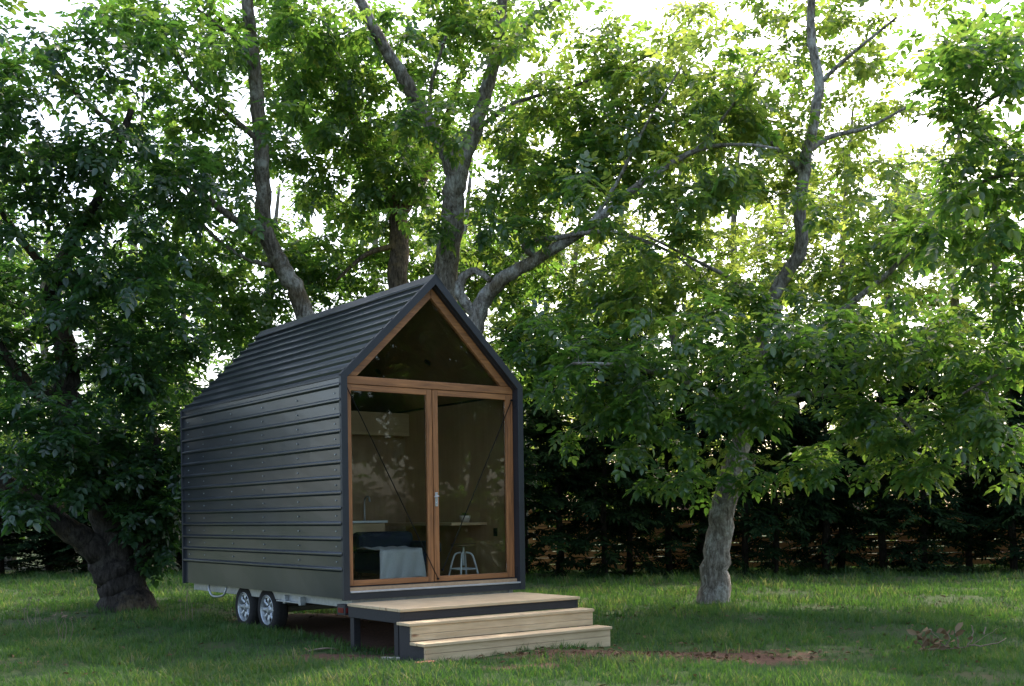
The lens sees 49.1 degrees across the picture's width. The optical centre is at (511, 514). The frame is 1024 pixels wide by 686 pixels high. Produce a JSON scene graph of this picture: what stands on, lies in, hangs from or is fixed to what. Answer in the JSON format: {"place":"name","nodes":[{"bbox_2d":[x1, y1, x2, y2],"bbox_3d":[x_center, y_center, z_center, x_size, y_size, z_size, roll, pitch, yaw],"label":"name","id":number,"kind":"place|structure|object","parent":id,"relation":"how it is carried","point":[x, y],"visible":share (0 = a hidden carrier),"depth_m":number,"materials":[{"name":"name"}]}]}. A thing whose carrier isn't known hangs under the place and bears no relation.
{"place":"outdoors","nodes":[
{"label":"outdoors","id":0,"kind":"place"},
{"bbox_2d":[179,590,192,620],"bbox_3d":[-4.353,1.249,14.892,0.194,0.505,0.150,-1,0,-25],"label":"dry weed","id":1,"kind":"object","parent":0,"point":[185,607],"visible":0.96,"depth_m":14.88,"materials":[{"name":"green plant"}]},
{"bbox_2d":[0,526,1023,685],"bbox_3d":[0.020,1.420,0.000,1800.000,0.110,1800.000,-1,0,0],"label":"ground","id":2,"kind":"structure","parent":0,"point":[378,634],"depth_m":12.73,"materials":[{"name":"green plant"}]},
{"bbox_2d":[0,255,44,452],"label":"background tree","id":3,"kind":"object","parent":2,"relation":"on","point":[8,439],"visible":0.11,"depth_m":28.35,"materials":[{"name":"green plant"}]},
{"bbox_2d":[0,433,52,539],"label":"background tree","id":4,"kind":"object","parent":2,"relation":"on","point":[1,462],"visible":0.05,"depth_m":31.98,"materials":[{"name":"green plant"}]},
{"bbox_2d":[0,120,63,569],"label":"background tree","id":5,"kind":"object","parent":2,"relation":"on","point":[31,261],"visible":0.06,"depth_m":32.89,"materials":[{"name":"green plant"}]},
{"bbox_2d":[22,597,41,630],"bbox_3d":[-6.363,1.302,14.784,0.294,0.457,0.171,-1,0,42],"label":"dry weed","id":6,"kind":"object","parent":2,"relation":"on","point":[35,615],"visible":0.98,"depth_m":14.73,"materials":[{"name":"green plant"}]},
{"bbox_2d":[0,494,76,576],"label":"conifer tree","id":7,"kind":"object","parent":2,"relation":"on","point":[9,539],"visible":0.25,"depth_m":29.65,"materials":[{"name":"green plant"}]},
{"bbox_2d":[0,468,88,576],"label":"conifer tree","id":8,"kind":"object","parent":2,"relation":"on","point":[29,543],"visible":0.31,"depth_m":29.32,"materials":[{"name":"green plant"}]},
{"bbox_2d":[10,458,109,575],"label":"conifer tree","id":9,"kind":"object","parent":2,"relation":"on","point":[80,518],"visible":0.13,"depth_m":29.38,"materials":[{"name":"green plant"}]},
{"bbox_2d":[52,612,72,641],"bbox_3d":[-5.069,1.306,12.660,0.165,0.412,0.275,-1,0,0],"label":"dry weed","id":10,"kind":"object","parent":2,"relation":"on","point":[63,616],"visible":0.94,"depth_m":12.72,"materials":[{"name":"green plant"}]},
{"bbox_2d":[0,199,127,570],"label":"background tree","id":11,"kind":"object","parent":2,"relation":"on","point":[42,347],"visible":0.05,"depth_m":31.83,"materials":[{"name":"green plant"}]},
{"bbox_2d":[3,376,165,564],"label":"background tree","id":12,"kind":"object","parent":2,"relation":"on","point":[68,457],"depth_m":35.75,"materials":[{"name":"green plant"}]},
{"bbox_2d":[24,221,180,489],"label":"background tree","id":13,"kind":"object","parent":2,"relation":"on","point":[83,374],"visible":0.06,"depth_m":29.84,"materials":[{"name":"green plant"}]},
{"bbox_2d":[29,486,179,572],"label":"conifer tree","id":14,"kind":"object","parent":2,"relation":"on","point":[62,562],"visible":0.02,"depth_m":29.32,"materials":[{"name":"green plant"}]},
{"bbox_2d":[0,0,230,612],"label":"walnut tree","id":15,"kind":"object","parent":2,"relation":"on","point":[110,542],"visible":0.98,"depth_m":16.56,"materials":[{"name":"green plant"}]},
{"bbox_2d":[78,478,181,571],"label":"conifer tree","id":16,"kind":"object","parent":2,"relation":"on","point":[179,541],"depth_m":29.13,"materials":[{"name":"green plant"}]},
{"bbox_2d":[74,90,218,565],"bbox_3d":[-10.876,-5.447,33.015,4.650,14.269,2.961,-1,0,0],"label":"background tree","id":17,"kind":"object","parent":2,"relation":"on","point":[159,147],"visible":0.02,"depth_m":32.91,"materials":[{"name":"green plant"}]},
{"bbox_2d":[96,373,201,566],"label":"background tree","id":18,"kind":"object","parent":2,"relation":"on","point":[168,431],"visible":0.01,"depth_m":33.15,"materials":[{"name":"green plant"}]},
{"bbox_2d":[164,468,181,571],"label":"conifer tree","id":19,"kind":"object","parent":2,"relation":"on","point":[179,567],"visible":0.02,"depth_m":29.53,"materials":[{"name":"green plant"}]},
{"bbox_2d":[115,241,252,466],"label":"background tree","id":20,"kind":"object","parent":2,"relation":"on","point":[208,364],"visible":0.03,"depth_m":30.81,"materials":[{"name":"green plant"}]},
{"bbox_2d":[34,0,392,414],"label":"walnut tree","id":21,"kind":"object","parent":2,"relation":"on","point":[262,234],"visible":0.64,"depth_m":19.21,"materials":[{"name":"green plant"}]},
{"bbox_2d":[212,182,367,372],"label":"background tree","id":22,"kind":"object","parent":2,"relation":"on","point":[309,225],"visible":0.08,"depth_m":28.91,"materials":[{"name":"green plant"}]},
{"bbox_2d":[306,647,333,652],"bbox_3d":[-2.023,1.419,11.777,0.318,0.041,0.038,-1,0,-31],"label":"fallen stick","id":23,"kind":"object","parent":2,"relation":"on","point":[320,649],"visible":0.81,"depth_m":11.78,"materials":[{"name":"brown wood"}]},
{"bbox_2d":[180,274,524,629],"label":"tiny house","id":24,"kind":"structure","parent":2,"relation":"on","point":[312,444],"depth_m":13.77,"materials":[{"name":"grey metal"}]},
{"bbox_2d":[347,384,433,585],"bbox_3d":[-1.370,-0.330,12.529,1.116,2.202,0.058,-1,0,-37],"label":"door","id":25,"kind":"structure","parent":24,"relation":"in","point":[427,393],"depth_m":12.75,"materials":[{"name":"brown wood"}]},
{"bbox_2d":[353,531,440,578],"bbox_3d":[-1.425,0.495,13.804,0.860,0.580,0.780,-1,0,-37],"label":"sofa","id":26,"kind":"object","parent":24,"relation":"on","point":[367,561],"visible":0.47,"depth_m":13.77,"materials":[{"name":"black fabric"}]},
{"bbox_2d":[357,546,425,578],"bbox_3d":[-1.476,0.582,13.563,0.652,0.401,0.627,-1,0,-37],"label":"throw blanket","id":27,"kind":"object","parent":26,"relation":"on","point":[401,562],"visible":0.92,"depth_m":13.36,"materials":[{"name":"grey fabric"}]},
{"bbox_2d":[349,289,508,386],"bbox_3d":[-0.944,-2.070,12.867,2.198,1.077,0.070,-1,0,-37],"label":"gable window","id":28,"kind":"structure","parent":24,"relation":"in","point":[431,295],"depth_m":12.95,"materials":[{"name":"brown wood"}]},
{"bbox_2d":[448,543,478,574],"bbox_3d":[-0.600,0.565,13.823,0.338,0.423,0.338,-1,0,-37],"label":"stool","id":29,"kind":"object","parent":24,"relation":"on","point":[463,558],"visible":0.96,"depth_m":13.80,"materials":[{"name":"metal"}]},
{"bbox_2d":[459,512,469,521],"bbox_3d":[-0.587,0.029,13.963,0.140,0.127,0.140,-1,0,-37],"label":"potted plant","id":30,"kind":"object","parent":24,"relation":"on","point":[466,518],"visible":0.74,"depth_m":13.91,"materials":[{"name":"ceramic"}]},
{"bbox_2d":[431,390,512,580],"bbox_3d":[-0.461,-0.343,13.168,1.147,2.202,0.127,-1,0,-37],"label":"door","id":31,"kind":"structure","parent":24,"relation":"in","point":[508,572],"depth_m":13.24,"materials":[{"name":"brown wood"}]},
{"bbox_2d":[330,153,434,302],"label":"background tree","id":32,"kind":"object","parent":2,"relation":"on","point":[374,242],"visible":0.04,"depth_m":31.66,"materials":[{"name":"green plant"}]},
{"bbox_2d":[234,22,578,313],"bbox_3d":[-2.102,-3.952,22.600,6.856,11.073,3.407,-1,0,-15],"label":"walnut tree","id":33,"kind":"object","parent":2,"relation":"on","point":[397,265],"visible":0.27,"depth_m":22.19,"materials":[{"name":"green plant"}]},
{"bbox_2d":[230,0,654,300],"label":"walnut tree","id":34,"kind":"object","parent":2,"relation":"on","point":[500,45],"visible":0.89,"depth_m":19.08,"materials":[{"name":"green plant"}]},
{"bbox_2d":[380,157,526,370],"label":"background tree","id":35,"kind":"object","parent":2,"relation":"on","point":[469,211],"visible":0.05,"depth_m":30.01,"materials":[{"name":"green plant"}]},
{"bbox_2d":[347,592,611,661],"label":"timber steps","id":36,"kind":"structure","parent":2,"relation":"on","point":[566,616],"depth_m":11.65,"materials":[{"name":"brown wood"}]},
{"bbox_2d":[0,578,1021,685],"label":"leaf litter","id":37,"kind":"object","parent":2,"relation":"on","point":[713,653],"visible":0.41,"depth_m":11.16,"materials":[{"name":"brown plant"}]},
{"bbox_2d":[475,95,594,560],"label":"background tree","id":38,"kind":"object","parent":2,"relation":"on","point":[490,318],"visible":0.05,"depth_m":32.71,"materials":[{"name":"green plant"}]},
{"bbox_2d":[487,320,606,575],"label":"conifer tree","id":39,"kind":"object","parent":2,"relation":"on","point":[531,476],"visible":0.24,"depth_m":24.39,"materials":[{"name":"green plant"}]},
{"bbox_2d":[518,338,612,551],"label":"background tree","id":40,"kind":"object","parent":2,"relation":"on","point":[544,485],"depth_m":37.43,"materials":[{"name":"green plant"}]},
{"bbox_2d":[524,399,635,578],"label":"conifer tree","id":41,"kind":"object","parent":2,"relation":"on","point":[559,536],"visible":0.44,"depth_m":24.73,"materials":[{"name":"green plant"}]},
{"bbox_2d":[518,205,650,557],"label":"background tree","id":42,"kind":"object","parent":2,"relation":"on","point":[575,249],"visible":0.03,"depth_m":28.82,"materials":[{"name":"green plant"}]},
{"bbox_2d":[534,316,659,577],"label":"conifer tree","id":43,"kind":"object","parent":2,"relation":"on","point":[617,517],"visible":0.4,"depth_m":24.58,"materials":[{"name":"green plant"}]},
{"bbox_2d":[565,312,683,577],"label":"conifer tree","id":44,"kind":"object","parent":2,"relation":"on","point":[652,569],"visible":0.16,"depth_m":25.25,"materials":[{"name":"green plant"}]},
{"bbox_2d":[558,130,701,563],"bbox_3d":[3.307,-5.047,31.997,4.835,13.069,3.214,-1,0,0],"label":"background tree","id":45,"kind":"object","parent":2,"relation":"on","point":[587,258],"visible":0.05,"depth_m":31.75,"materials":[{"name":"green plant"}]},
{"bbox_2d":[454,26,825,412],"bbox_3d":[1.877,-3.116,18.145,6.345,9.289,4.343,-1,0,0],"label":"walnut tree","id":46,"kind":"object","parent":2,"relation":"on","point":[640,140],"visible":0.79,"depth_m":17.88,"materials":[{"name":"green plant"}]},
{"bbox_2d":[573,394,722,556],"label":"background tree","id":47,"kind":"object","parent":2,"relation":"on","point":[661,461],"visible":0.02,"depth_m":35.22,"materials":[{"name":"green plant"}]},
{"bbox_2d":[606,398,713,573],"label":"conifer tree","id":48,"kind":"object","parent":2,"relation":"on","point":[668,557],"visible":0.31,"depth_m":25.26,"materials":[{"name":"green plant"}]},
{"bbox_2d":[608,157,756,562],"bbox_3d":[3.999,-3.856,27.997,4.557,10.696,2.878,-1,0,0],"label":"background tree","id":49,"kind":"object","parent":2,"relation":"on","point":[703,227],"visible":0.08,"depth_m":27.89,"materials":[{"name":"green plant"}]},
{"bbox_2d":[639,362,761,575],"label":"conifer tree","id":50,"kind":"object","parent":2,"relation":"on","point":[694,557],"visible":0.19,"depth_m":25.11,"materials":[{"name":"green plant"}]},
{"bbox_2d":[678,335,810,577],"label":"conifer tree","id":51,"kind":"object","parent":2,"relation":"on","point":[764,505],"visible":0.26,"depth_m":24.71,"materials":[{"name":"green plant"}]},
{"bbox_2d":[677,98,812,555],"bbox_3d":[6.896,-5.568,32.877,4.330,14.029,2.737,-1,0,11],"label":"background tree","id":52,"kind":"object","parent":2,"relation":"on","point":[734,219],"visible":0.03,"depth_m":32.86,"materials":[{"name":"green plant"}]},
{"bbox_2d":[707,413,782,548],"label":"background tree","id":53,"kind":"object","parent":2,"relation":"on","point":[758,462],"depth_m":39.56,"materials":[{"name":"green plant"}]},
{"bbox_2d":[512,0,1023,603],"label":"walnut tree","id":54,"kind":"object","parent":2,"relation":"on","point":[752,410],"visible":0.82,"depth_m":16.88,"materials":[{"name":"green plant"}]},
{"bbox_2d":[528,506,1023,570],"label":"timber fence","id":55,"kind":"object","parent":2,"relation":"on","point":[782,544],"visible":0.06,"depth_m":27.20,"materials":[{"name":"black wood"}]},
{"bbox_2d":[720,334,847,575],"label":"conifer tree","id":56,"kind":"object","parent":2,"relation":"on","point":[797,510],"visible":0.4,"depth_m":24.54,"materials":[{"name":"green plant"}]},
{"bbox_2d":[714,163,856,541],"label":"background tree","id":57,"kind":"object","parent":2,"relation":"on","point":[815,249],"visible":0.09,"depth_m":29.80,"materials":[{"name":"green plant"}]},
{"bbox_2d":[759,327,893,571],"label":"conifer tree","id":58,"kind":"object","parent":2,"relation":"on","point":[827,551],"visible":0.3,"depth_m":24.81,"materials":[{"name":"green plant"}]},
{"bbox_2d":[776,111,916,553],"bbox_3d":[9.365,-5.078,32.039,4.569,12.997,2.903,-1,0,0],"label":"background tree","id":59,"kind":"object","parent":2,"relation":"on","point":[869,218],"visible":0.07,"depth_m":31.91,"materials":[{"name":"green plant"}]},
{"bbox_2d":[781,338,922,573],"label":"conifer tree","id":60,"kind":"object","parent":2,"relation":"on","point":[844,488],"visible":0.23,"depth_m":25.09,"materials":[{"name":"green plant"}]},
{"bbox_2d":[770,395,955,540],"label":"background tree","id":61,"kind":"object","parent":2,"relation":"on","point":[872,506],"visible":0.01,"depth_m":36.74,"materials":[{"name":"green plant"}]},
{"bbox_2d":[817,369,969,573],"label":"conifer tree","id":62,"kind":"object","parent":2,"relation":"on","point":[899,508],"visible":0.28,"depth_m":24.83,"materials":[{"name":"green plant"}]},
{"bbox_2d":[827,151,979,559],"bbox_3d":[10.029,-3.840,27.953,4.270,10.495,3.090,-1,0,0],"label":"background tree","id":63,"kind":"object","parent":2,"relation":"on","point":[916,291],"visible":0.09,"depth_m":27.67,"materials":[{"name":"green plant"}]},
{"bbox_2d":[856,338,1006,571],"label":"conifer tree","id":64,"kind":"object","parent":2,"relation":"on","point":[949,525],"visible":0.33,"depth_m":24.85,"materials":[{"name":"green plant"}]},
{"bbox_2d":[891,400,990,507],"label":"background tree","id":65,"kind":"object","parent":2,"relation":"on","point":[957,463],"depth_m":38.11,"materials":[{"name":"green plant"}]},
{"bbox_2d":[876,0,1023,504],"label":"walnut tree","id":66,"kind":"object","parent":2,"relation":"on","point":[986,428],"visible":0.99,"depth_m":13.58,"materials":[{"name":"green plant"}]},
{"bbox_2d":[905,622,1005,653],"bbox_3d":[4.312,1.205,10.999,0.918,0.300,0.402,-1,0,0],"label":"dead branch","id":67,"kind":"object","parent":2,"relation":"on","point":[926,641],"visible":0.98,"depth_m":11.00,"materials":[{"name":"brown wood"}]},
{"bbox_2d":[897,96,1022,552],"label":"background tree","id":68,"kind":"object","parent":2,"relation":"on","point":[952,301],"visible":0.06,"depth_m":30.93,"materials":[{"name":"green plant"}]},
{"bbox_2d":[905,372,1023,572],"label":"conifer tree","id":69,"kind":"object","parent":2,"relation":"on","point":[985,510],"visible":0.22,"depth_m":25.20,"materials":[{"name":"green plant"}]},
{"bbox_2d":[948,138,1023,551],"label":"background tree","id":70,"kind":"object","parent":2,"relation":"on","point":[994,267],"visible":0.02,"depth_m":29.97,"materials":[{"name":"green plant"}]},
{"bbox_2d":[949,354,1023,573],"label":"conifer tree","id":71,"kind":"object","parent":2,"relation":"on","point":[1009,519],"visible":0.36,"depth_m":24.80,"materials":[{"name":"green plant"}]},
{"bbox_2d":[955,322,1023,571],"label":"conifer tree","id":72,"kind":"object","parent":2,"relation":"on","point":[1016,501],"visible":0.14,"depth_m":25.11,"materials":[{"name":"green plant"}]},
{"bbox_2d":[0,0,1023,510],"label":"sky","id":73,"kind":"structure","parent":0,"point":[915,134],"materials":[{"name":"white"}]}
]}

